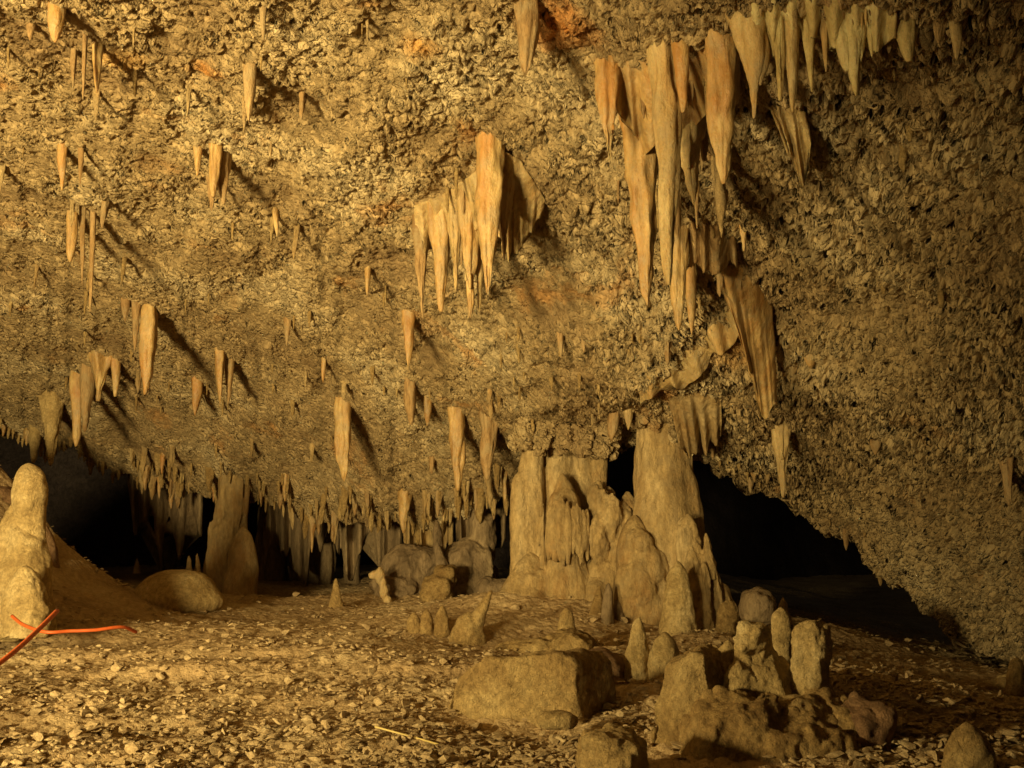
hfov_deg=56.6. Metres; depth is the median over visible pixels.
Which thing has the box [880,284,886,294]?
stalactite
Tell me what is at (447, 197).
stalactite
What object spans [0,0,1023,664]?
ceiling
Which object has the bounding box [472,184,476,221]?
stalactite
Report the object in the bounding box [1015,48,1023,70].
stalactite
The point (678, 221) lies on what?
stalactite
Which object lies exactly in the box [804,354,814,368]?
stalactite
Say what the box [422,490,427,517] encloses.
stalactite
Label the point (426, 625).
stalagmite
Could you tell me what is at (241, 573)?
stalagmite
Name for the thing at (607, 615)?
stalagmite
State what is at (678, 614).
stalagmite
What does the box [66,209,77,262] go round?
stalactite
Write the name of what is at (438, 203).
flowstone curtain
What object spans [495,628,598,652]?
rock ridge
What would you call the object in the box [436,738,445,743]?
stone
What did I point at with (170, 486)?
stalactite
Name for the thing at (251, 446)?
stalactite
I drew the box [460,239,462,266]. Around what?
stalactite
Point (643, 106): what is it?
stalactite
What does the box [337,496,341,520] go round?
stalactite
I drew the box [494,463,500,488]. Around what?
stalactite
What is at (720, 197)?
stalactite
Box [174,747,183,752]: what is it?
stone
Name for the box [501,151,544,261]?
flowstone curtain
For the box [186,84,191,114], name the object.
stalactite
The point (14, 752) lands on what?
stone
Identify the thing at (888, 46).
stalactite
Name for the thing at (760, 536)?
cavern wall
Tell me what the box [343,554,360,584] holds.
cave column
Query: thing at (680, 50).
stalactite
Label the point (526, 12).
stalactite
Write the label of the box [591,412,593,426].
stalactite
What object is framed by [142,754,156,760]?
stone
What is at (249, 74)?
stalactite
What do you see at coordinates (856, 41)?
stalactite
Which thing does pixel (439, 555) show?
standing stone
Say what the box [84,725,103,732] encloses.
stone
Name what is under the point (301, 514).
stalactite
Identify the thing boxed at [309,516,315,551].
stalactite
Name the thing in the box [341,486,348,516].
stalactite
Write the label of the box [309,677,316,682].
stone
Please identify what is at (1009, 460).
stalactite
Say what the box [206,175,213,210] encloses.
stalactite
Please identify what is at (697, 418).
flowstone curtain
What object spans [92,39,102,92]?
stalactite
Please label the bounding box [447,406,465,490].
stalactite
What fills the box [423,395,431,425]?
stalactite
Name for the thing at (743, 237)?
stalactite
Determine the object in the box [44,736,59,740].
stone
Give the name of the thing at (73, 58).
stalactite
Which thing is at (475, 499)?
stalactite
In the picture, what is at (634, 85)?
flowstone curtain
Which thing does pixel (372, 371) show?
stalactite
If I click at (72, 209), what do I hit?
stalactite
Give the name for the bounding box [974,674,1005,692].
rock ridge
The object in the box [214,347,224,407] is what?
stalactite
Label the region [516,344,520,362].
stalactite
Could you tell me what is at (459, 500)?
stalactite
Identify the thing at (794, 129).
flowstone curtain
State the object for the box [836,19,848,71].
stalactite
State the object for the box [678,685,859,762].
rock mound
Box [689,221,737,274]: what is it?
flowstone curtain
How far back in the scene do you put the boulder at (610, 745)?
5.21 m
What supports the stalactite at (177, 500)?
hanging from the ceiling
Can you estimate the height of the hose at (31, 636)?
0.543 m
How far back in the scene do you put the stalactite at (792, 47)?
6.88 m
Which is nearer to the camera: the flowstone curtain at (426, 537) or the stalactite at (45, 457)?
the flowstone curtain at (426, 537)
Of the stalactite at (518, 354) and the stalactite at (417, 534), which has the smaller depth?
the stalactite at (518, 354)
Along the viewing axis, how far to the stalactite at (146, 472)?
20.94 m
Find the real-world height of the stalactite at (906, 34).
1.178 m
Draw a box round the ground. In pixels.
[0,468,1023,767]
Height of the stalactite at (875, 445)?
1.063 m
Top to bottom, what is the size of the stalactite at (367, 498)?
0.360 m
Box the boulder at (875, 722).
[841,691,897,751]
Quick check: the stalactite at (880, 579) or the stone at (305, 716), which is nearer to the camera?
the stone at (305, 716)
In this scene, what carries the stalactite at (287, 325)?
hanging from the ceiling
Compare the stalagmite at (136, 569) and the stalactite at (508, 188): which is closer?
the stalactite at (508, 188)
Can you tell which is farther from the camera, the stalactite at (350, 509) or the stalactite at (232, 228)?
the stalactite at (350, 509)
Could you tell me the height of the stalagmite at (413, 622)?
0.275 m
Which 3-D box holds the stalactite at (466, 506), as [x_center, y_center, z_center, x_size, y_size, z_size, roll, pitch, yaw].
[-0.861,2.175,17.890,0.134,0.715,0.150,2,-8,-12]
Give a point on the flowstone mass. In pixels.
(610, 513)
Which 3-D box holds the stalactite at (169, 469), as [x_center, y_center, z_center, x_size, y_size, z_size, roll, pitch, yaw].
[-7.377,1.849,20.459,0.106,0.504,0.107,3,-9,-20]
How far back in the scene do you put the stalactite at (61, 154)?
10.29 m
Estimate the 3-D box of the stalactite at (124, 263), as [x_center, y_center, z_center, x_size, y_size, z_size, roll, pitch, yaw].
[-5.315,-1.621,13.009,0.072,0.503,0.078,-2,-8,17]
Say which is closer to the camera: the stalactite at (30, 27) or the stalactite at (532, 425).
the stalactite at (30, 27)
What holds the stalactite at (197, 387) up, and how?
hanging from the ceiling
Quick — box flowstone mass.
[587,480,633,584]
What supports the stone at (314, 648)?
on the ground
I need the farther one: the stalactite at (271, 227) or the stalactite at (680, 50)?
the stalactite at (271, 227)
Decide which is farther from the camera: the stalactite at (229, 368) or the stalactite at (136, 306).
the stalactite at (229, 368)
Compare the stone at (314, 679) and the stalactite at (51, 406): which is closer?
the stone at (314, 679)
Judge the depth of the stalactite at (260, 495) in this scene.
20.20 m
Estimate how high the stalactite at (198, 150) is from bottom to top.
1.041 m
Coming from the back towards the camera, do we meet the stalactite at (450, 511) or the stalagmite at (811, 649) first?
the stalactite at (450, 511)
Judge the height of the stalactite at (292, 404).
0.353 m
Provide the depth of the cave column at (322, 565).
22.87 m
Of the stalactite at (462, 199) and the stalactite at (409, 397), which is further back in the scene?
the stalactite at (409, 397)
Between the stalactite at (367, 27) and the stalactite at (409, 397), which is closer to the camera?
the stalactite at (367, 27)
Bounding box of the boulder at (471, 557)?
[445,508,498,596]
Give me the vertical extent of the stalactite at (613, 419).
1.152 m
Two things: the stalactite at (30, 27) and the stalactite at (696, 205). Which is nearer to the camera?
the stalactite at (30, 27)
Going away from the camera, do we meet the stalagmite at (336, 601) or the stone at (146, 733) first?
the stone at (146, 733)
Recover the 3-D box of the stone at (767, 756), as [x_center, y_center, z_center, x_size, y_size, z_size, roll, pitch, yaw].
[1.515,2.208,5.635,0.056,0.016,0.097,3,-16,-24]
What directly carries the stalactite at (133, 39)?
hanging from the ceiling
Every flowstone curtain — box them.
[127,474,202,571]
[263,500,339,585]
[339,521,402,580]
[405,517,454,554]
[414,171,499,249]
[456,497,506,547]
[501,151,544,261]
[608,48,740,154]
[639,309,737,403]
[668,391,721,458]
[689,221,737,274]
[715,263,777,419]
[751,0,896,58]
[768,105,810,188]
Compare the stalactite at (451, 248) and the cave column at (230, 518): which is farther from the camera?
the cave column at (230, 518)
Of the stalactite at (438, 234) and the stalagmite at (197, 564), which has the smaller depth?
the stalactite at (438, 234)
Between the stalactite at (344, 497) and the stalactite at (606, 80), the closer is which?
the stalactite at (606, 80)
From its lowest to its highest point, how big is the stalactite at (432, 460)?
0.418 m
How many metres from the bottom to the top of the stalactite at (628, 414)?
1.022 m
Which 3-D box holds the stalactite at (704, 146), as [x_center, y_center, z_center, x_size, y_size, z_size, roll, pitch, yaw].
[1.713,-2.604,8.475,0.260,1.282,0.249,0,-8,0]
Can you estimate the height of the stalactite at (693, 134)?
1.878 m
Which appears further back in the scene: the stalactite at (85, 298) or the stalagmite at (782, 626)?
the stalactite at (85, 298)
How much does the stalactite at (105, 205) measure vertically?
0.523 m
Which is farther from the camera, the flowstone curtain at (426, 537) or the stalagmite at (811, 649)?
the flowstone curtain at (426, 537)
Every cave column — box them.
[203,473,249,591]
[255,503,288,580]
[288,548,308,583]
[309,529,335,584]
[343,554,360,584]
[500,413,621,600]
[613,413,704,624]
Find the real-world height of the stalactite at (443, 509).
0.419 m
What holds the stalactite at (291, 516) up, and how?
hanging from the ceiling
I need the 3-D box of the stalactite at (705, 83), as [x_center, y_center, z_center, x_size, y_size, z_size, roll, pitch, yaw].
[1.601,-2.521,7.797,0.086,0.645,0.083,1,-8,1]
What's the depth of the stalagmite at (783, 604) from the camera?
11.30 m
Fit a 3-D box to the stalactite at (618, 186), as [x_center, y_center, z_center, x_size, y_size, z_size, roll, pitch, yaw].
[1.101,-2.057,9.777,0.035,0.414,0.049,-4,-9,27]
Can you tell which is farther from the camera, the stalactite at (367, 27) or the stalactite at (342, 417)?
the stalactite at (342, 417)
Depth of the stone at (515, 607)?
13.88 m
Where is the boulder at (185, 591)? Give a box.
[135,569,224,613]
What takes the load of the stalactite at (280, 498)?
hanging from the ceiling
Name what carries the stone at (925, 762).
on the ground
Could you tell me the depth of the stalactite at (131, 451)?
20.68 m
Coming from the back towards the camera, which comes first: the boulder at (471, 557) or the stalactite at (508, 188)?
the boulder at (471, 557)
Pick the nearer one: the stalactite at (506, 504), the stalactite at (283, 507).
the stalactite at (506, 504)
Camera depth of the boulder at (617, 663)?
9.05 m
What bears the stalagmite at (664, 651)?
on the ground
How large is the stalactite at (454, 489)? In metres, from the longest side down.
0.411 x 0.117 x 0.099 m
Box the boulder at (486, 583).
[475,576,505,593]
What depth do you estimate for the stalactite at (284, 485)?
19.45 m
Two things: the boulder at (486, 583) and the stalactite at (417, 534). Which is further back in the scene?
the stalactite at (417, 534)
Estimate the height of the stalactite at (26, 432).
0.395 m
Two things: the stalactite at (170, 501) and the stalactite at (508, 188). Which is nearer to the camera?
the stalactite at (508, 188)
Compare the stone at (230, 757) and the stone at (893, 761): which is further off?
the stone at (230, 757)
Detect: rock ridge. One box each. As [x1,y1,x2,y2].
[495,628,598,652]
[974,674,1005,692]
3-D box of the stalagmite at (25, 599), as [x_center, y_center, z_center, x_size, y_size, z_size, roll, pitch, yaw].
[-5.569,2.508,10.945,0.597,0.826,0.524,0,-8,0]
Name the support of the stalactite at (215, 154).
hanging from the ceiling
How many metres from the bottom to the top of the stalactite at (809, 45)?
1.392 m
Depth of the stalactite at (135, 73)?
8.82 m
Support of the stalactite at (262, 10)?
hanging from the ceiling
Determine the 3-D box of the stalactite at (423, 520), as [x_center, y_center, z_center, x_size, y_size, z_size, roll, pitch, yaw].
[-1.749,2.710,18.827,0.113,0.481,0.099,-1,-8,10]
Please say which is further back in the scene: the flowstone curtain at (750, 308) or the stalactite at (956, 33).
the flowstone curtain at (750, 308)
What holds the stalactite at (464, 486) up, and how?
hanging from the ceiling
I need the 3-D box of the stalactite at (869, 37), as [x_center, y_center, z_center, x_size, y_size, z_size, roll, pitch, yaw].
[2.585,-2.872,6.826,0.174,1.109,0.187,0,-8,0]
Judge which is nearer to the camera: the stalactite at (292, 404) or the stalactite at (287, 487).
the stalactite at (292, 404)
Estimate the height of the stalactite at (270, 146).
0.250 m
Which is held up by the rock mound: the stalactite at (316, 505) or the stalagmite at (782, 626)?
the stalagmite at (782, 626)
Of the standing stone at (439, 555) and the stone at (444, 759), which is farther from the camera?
the standing stone at (439, 555)
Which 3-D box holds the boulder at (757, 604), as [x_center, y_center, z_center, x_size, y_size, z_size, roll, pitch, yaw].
[2.831,2.577,10.936,0.415,0.456,0.588,0,-8,0]
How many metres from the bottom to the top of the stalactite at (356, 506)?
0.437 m
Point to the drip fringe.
(260, 484)
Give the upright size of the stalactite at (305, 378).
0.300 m
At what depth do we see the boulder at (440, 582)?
16.22 m
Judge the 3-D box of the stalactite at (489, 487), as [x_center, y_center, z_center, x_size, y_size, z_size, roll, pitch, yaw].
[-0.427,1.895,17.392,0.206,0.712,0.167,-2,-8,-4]
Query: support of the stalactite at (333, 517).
hanging from the ceiling
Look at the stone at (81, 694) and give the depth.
7.96 m
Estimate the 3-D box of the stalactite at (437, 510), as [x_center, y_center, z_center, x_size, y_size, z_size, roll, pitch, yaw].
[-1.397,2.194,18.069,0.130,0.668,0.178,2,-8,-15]
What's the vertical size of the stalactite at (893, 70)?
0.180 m
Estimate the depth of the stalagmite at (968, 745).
5.28 m
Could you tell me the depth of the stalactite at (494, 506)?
17.89 m
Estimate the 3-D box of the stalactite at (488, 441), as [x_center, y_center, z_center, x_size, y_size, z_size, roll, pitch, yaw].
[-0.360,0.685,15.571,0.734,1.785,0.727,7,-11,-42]
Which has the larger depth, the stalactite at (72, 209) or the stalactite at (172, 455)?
the stalactite at (172, 455)
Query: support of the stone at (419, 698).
on the ground
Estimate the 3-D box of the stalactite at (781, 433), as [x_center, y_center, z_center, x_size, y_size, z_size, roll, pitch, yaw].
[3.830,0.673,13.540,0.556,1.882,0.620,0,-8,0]
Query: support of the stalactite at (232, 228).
hanging from the ceiling
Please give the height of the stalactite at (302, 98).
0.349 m
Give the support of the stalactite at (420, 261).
hanging from the ceiling
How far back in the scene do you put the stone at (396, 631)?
12.33 m
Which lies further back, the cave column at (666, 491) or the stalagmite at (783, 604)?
the cave column at (666, 491)
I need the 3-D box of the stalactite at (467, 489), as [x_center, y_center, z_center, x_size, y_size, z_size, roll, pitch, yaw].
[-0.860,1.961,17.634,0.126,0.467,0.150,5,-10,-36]
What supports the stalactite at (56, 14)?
hanging from the ceiling
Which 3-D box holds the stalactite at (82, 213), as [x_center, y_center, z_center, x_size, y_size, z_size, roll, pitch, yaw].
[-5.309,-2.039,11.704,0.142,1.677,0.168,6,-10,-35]
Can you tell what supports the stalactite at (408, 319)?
hanging from the ceiling
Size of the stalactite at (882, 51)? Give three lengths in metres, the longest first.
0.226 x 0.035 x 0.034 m
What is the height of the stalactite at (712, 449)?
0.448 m
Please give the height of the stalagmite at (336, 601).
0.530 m
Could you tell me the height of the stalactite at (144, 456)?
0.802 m
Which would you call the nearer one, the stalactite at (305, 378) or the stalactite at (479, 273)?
the stalactite at (479, 273)
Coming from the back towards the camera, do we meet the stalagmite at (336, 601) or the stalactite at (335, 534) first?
the stalactite at (335, 534)
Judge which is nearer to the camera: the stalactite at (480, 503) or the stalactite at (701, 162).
the stalactite at (701, 162)
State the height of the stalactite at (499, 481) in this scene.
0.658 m
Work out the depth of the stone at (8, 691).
8.17 m
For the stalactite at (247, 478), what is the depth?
19.94 m
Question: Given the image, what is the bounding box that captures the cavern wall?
[0,436,874,580]
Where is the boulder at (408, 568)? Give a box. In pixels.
[369,543,435,597]
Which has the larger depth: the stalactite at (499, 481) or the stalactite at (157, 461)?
the stalactite at (157, 461)
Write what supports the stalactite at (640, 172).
hanging from the ceiling
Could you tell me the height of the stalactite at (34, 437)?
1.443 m
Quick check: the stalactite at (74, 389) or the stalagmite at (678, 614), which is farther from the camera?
the stalactite at (74, 389)
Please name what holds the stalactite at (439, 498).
hanging from the ceiling
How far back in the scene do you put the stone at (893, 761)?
5.53 m
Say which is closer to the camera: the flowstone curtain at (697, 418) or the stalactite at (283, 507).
the flowstone curtain at (697, 418)
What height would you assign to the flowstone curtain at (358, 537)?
2.714 m
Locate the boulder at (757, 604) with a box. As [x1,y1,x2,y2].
[738,587,776,625]
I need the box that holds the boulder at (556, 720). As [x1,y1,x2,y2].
[536,710,577,729]
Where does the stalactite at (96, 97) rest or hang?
hanging from the ceiling
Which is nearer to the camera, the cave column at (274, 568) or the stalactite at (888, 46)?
the stalactite at (888, 46)
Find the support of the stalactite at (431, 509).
hanging from the ceiling
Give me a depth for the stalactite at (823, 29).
6.86 m
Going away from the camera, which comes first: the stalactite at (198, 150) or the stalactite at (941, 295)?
the stalactite at (941, 295)
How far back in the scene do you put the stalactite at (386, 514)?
19.14 m
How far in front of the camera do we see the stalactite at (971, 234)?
8.61 m
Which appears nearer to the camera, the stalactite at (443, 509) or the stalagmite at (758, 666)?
the stalagmite at (758, 666)
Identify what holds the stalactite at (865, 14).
hanging from the flowstone curtain at (882, 22)
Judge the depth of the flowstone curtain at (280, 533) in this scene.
21.66 m
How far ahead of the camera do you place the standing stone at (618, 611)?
13.56 m
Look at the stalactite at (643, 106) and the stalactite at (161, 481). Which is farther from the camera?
the stalactite at (161, 481)
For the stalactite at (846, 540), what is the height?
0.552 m
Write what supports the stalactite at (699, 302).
hanging from the ceiling
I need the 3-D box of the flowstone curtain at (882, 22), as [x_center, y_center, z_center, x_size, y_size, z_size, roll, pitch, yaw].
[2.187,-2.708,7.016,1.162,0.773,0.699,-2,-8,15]
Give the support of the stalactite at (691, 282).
hanging from the ceiling
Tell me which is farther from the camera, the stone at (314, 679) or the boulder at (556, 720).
the stone at (314, 679)
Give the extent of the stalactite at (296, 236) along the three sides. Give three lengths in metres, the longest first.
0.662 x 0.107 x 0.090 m
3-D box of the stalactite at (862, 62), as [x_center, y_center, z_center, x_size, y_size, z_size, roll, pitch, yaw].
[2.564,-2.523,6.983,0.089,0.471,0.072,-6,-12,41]
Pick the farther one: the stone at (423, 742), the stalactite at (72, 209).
the stalactite at (72, 209)
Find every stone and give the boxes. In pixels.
[0,689,13,694]
[8,750,20,753]
[18,739,28,742]
[31,741,42,748]
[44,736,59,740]
[68,728,81,739]
[76,692,88,698]
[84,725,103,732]
[137,731,152,735]
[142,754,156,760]
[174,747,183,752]
[194,723,207,727]
[218,754,235,763]
[228,706,240,711]
[228,750,244,753]
[279,742,299,749]
[284,677,291,686]
[300,715,312,718]
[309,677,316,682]
[310,647,324,650]
[335,753,345,757]
[380,716,392,720]
[393,629,402,633]
[412,723,422,727]
[416,695,425,702]
[419,739,434,745]
[432,520,454,589]
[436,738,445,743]
[438,755,458,765]
[468,723,481,729]
[510,605,519,609]
[578,717,588,720]
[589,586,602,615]
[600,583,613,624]
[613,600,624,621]
[670,741,680,748]
[671,742,683,746]
[762,755,773,757]
[887,759,898,763]
[919,760,931,765]
[959,710,970,715]
[999,729,1019,736]
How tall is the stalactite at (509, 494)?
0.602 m
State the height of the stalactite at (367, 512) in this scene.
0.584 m
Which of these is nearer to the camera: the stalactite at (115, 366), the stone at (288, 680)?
the stone at (288, 680)
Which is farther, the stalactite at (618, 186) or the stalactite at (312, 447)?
the stalactite at (312, 447)
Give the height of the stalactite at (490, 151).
2.413 m
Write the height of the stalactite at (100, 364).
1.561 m
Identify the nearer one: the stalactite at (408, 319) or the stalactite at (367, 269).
the stalactite at (367, 269)
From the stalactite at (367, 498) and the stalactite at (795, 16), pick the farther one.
the stalactite at (367, 498)
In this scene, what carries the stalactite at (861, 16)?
hanging from the flowstone curtain at (882, 22)
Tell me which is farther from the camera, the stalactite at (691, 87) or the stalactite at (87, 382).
the stalactite at (87, 382)
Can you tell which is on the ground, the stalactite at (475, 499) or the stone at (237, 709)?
the stone at (237, 709)
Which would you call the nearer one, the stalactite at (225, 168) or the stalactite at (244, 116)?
the stalactite at (244, 116)
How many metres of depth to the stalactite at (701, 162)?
9.03 m
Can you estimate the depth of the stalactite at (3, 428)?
20.75 m
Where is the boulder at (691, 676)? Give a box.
[650,643,724,746]
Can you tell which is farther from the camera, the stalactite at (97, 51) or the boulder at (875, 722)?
the stalactite at (97, 51)
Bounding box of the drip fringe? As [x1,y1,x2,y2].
[0,22,887,535]
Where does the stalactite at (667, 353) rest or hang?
hanging from the ceiling
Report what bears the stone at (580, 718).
on the ground
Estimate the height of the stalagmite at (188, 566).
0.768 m
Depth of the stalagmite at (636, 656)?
9.18 m
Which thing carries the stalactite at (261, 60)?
hanging from the ceiling
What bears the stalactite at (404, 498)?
hanging from the ceiling
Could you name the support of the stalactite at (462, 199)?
hanging from the flowstone curtain at (438, 203)
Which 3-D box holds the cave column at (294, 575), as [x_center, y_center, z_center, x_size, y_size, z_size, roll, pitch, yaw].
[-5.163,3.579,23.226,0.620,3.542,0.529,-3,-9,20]
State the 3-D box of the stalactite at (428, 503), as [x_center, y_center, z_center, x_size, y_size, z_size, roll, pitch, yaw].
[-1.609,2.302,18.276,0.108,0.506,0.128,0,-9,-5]
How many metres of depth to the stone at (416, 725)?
6.95 m
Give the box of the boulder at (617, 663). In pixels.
[586,647,626,684]
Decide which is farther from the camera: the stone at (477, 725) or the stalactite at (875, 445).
the stalactite at (875, 445)
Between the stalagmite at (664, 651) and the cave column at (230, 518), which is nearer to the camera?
the stalagmite at (664, 651)
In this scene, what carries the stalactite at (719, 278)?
hanging from the ceiling
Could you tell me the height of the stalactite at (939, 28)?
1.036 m
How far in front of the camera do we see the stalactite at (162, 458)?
20.33 m
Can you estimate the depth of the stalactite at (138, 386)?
17.36 m
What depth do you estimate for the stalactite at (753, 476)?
15.12 m
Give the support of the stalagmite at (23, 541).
on the ground
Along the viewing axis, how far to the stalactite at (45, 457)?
21.41 m
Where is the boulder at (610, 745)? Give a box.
[575,722,649,767]
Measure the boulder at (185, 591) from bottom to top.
0.783 m
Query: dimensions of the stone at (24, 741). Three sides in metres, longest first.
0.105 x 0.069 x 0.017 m
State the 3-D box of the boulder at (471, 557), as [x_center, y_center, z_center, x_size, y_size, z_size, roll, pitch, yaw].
[-0.840,3.303,17.848,1.189,1.979,1.470,0,-8,0]
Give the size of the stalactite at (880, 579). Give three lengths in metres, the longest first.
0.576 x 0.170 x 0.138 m
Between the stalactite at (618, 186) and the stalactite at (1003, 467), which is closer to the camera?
the stalactite at (618, 186)
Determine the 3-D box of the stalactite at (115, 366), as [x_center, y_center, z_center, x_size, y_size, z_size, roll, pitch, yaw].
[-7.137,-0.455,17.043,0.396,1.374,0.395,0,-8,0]
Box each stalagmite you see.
[0,463,57,641]
[0,486,11,504]
[0,565,55,638]
[46,525,59,567]
[132,558,140,573]
[186,556,191,570]
[195,553,200,571]
[221,527,258,594]
[328,578,343,607]
[368,567,391,602]
[407,612,420,633]
[420,609,433,635]
[433,605,449,637]
[448,590,492,647]
[557,607,575,629]
[623,617,649,682]
[647,632,678,681]
[658,561,697,635]
[715,600,737,636]
[718,640,733,672]
[723,620,792,697]
[771,607,793,663]
[778,597,788,612]
[789,620,833,694]
[941,722,996,767]
[1002,657,1023,696]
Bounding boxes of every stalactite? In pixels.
[0,164,5,190]
[1,425,6,435]
[7,46,10,67]
[24,428,28,445]
[26,23,35,40]
[28,424,41,462]
[34,264,38,288]
[38,389,63,465]
[43,447,47,462]
[47,1,65,42]
[56,142,67,189]
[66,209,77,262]
[69,200,74,226]
[69,370,81,446]
[70,47,77,88]
[78,147,83,184]
[79,206,85,281]
[79,363,94,431]
[82,34,87,98]
[84,291,87,314]
[86,269,88,291]
[87,350,111,401]
[89,210,95,311]
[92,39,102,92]
[93,88,100,120]
[100,199,110,227]
[101,460,104,475]
[110,358,120,396]
[121,257,127,282]
[121,297,130,320]
[129,448,133,463]
[131,301,140,349]
[132,28,134,47]
[132,69,138,96]
[136,368,139,384]
[136,369,141,392]
[138,470,143,494]
[139,303,157,394]
[141,445,147,473]
[143,465,150,489]
[148,473,156,499]
[154,452,159,475]
[157,477,160,497]
[159,471,163,487]
[160,452,165,473]
[167,460,171,480]
[168,487,173,508]
[169,445,175,467]
[169,478,172,498]
[172,465,177,482]
[173,481,180,507]
[175,478,179,496]
[178,481,183,498]
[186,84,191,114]
[191,376,202,415]
[193,144,202,175]
[205,466,214,490]
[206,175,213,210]
[208,142,222,197]
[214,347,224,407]
[217,151,231,204]
[224,358,234,403]
[231,221,234,240]
[242,96,246,133]
[243,62,256,121]
[245,474,249,491]
[249,437,253,456]
[258,489,261,504]
[259,4,266,40]
[260,57,262,70]
[269,141,271,156]
[270,215,273,242]
[272,207,278,236]
[278,486,282,508]
[280,473,287,500]
[282,498,285,516]
[283,317,291,345]
[285,474,289,497]
[288,504,294,529]
[290,400,294,415]
[292,224,299,259]
[299,91,306,119]
[300,507,302,522]
[302,510,308,539]
[304,371,307,386]
[309,443,314,462]
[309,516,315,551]
[314,512,320,534]
[315,499,318,518]
[319,494,325,523]
[321,357,325,381]
[331,511,337,541]
[333,396,350,481]
[333,514,338,543]
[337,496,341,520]
[339,380,346,399]
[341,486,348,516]
[344,506,348,525]
[348,485,352,503]
[348,501,352,520]
[352,498,357,515]
[362,502,364,516]
[364,266,370,295]
[364,491,371,517]
[364,492,369,508]
[365,18,368,41]
[368,512,374,532]
[369,366,374,384]
[383,511,389,530]
[398,489,411,532]
[401,310,414,368]
[403,377,415,424]
[412,214,427,317]
[414,525,419,544]
[421,514,425,532]
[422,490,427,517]
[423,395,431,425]
[424,228,427,252]
[427,199,449,311]
[427,493,430,516]
[428,499,433,520]
[429,456,435,473]
[436,491,442,516]
[438,491,440,507]
[441,507,445,522]
[441,508,446,537]
[445,187,448,212]
[447,205,460,289]
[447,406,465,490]
[448,508,452,526]
[449,237,452,258]
[453,488,455,505]
[454,167,457,198]
[455,488,462,519]
[457,194,479,318]
[460,189,464,214]
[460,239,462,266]
[462,480,465,495]
[462,480,469,501]
[463,492,469,518]
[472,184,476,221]
[474,490,476,518]
[475,131,504,295]
[476,250,483,311]
[476,488,484,523]
[478,410,497,479]
[483,477,492,506]
[486,397,492,419]
[487,389,491,404]
[492,499,496,514]
[493,464,499,492]
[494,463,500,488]
[499,150,514,261]
[499,466,502,480]
[501,470,506,501]
[501,479,509,515]
[508,482,510,509]
[514,0,539,77]
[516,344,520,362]
[531,419,534,431]
[556,332,563,356]
[581,339,585,351]
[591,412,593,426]
[593,58,619,163]
[607,411,619,440]
[617,181,619,200]
[618,114,657,305]
[623,407,632,429]
[640,98,645,118]
[646,40,681,285]
[655,187,658,228]
[664,341,671,364]
[670,222,688,329]
[671,40,689,112]
[676,193,681,237]
[680,115,706,204]
[685,264,696,334]
[689,82,693,100]
[694,180,699,228]
[695,264,698,275]
[697,297,701,309]
[700,129,708,160]
[700,151,702,170]
[704,28,737,183]
[704,79,706,111]
[710,156,713,179]
[710,447,714,458]
[713,157,726,237]
[716,273,723,296]
[724,8,769,118]
[739,224,745,250]
[748,477,753,492]
[750,472,755,481]
[765,473,769,483]
[770,421,790,497]
[774,14,785,100]
[784,21,799,111]
[792,9,797,27]
[801,18,814,91]
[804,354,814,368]
[819,19,827,71]
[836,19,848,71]
[842,525,848,549]
[845,15,865,95]
[860,12,862,28]
[861,49,864,68]
[864,8,866,25]
[866,24,873,56]
[870,429,881,454]
[876,568,882,585]
[877,33,880,51]
[880,46,883,60]
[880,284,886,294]
[886,40,891,52]
[891,67,895,81]
[896,16,917,62]
[898,144,907,171]
[903,120,913,142]
[933,17,946,47]
[937,289,945,307]
[949,17,961,60]
[969,230,973,239]
[998,458,1009,505]
[1006,456,1013,500]
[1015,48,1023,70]
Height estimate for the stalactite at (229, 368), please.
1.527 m
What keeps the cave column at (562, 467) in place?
on the ground
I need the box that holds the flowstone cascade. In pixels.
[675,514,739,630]
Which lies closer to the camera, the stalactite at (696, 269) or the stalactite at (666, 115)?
the stalactite at (666, 115)
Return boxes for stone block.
[448,648,616,726]
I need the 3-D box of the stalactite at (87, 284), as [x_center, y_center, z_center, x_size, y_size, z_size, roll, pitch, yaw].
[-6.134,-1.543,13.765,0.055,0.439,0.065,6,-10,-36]
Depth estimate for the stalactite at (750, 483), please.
15.32 m
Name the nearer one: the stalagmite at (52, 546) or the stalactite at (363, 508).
the stalagmite at (52, 546)
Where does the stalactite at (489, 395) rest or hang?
hanging from the ceiling
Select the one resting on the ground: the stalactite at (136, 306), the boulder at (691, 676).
the boulder at (691, 676)
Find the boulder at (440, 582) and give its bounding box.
[419,564,457,601]
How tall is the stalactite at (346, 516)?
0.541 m
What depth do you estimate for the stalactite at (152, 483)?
21.11 m
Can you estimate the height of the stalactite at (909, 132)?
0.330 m
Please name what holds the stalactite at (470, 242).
hanging from the ceiling
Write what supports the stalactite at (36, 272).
hanging from the ceiling
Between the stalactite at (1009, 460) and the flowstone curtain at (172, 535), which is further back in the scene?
the flowstone curtain at (172, 535)
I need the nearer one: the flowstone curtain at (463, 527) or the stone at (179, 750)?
the stone at (179, 750)
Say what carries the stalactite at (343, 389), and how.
hanging from the ceiling
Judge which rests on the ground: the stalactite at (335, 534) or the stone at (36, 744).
the stone at (36, 744)
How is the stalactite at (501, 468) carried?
hanging from the ceiling
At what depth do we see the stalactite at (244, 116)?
9.01 m

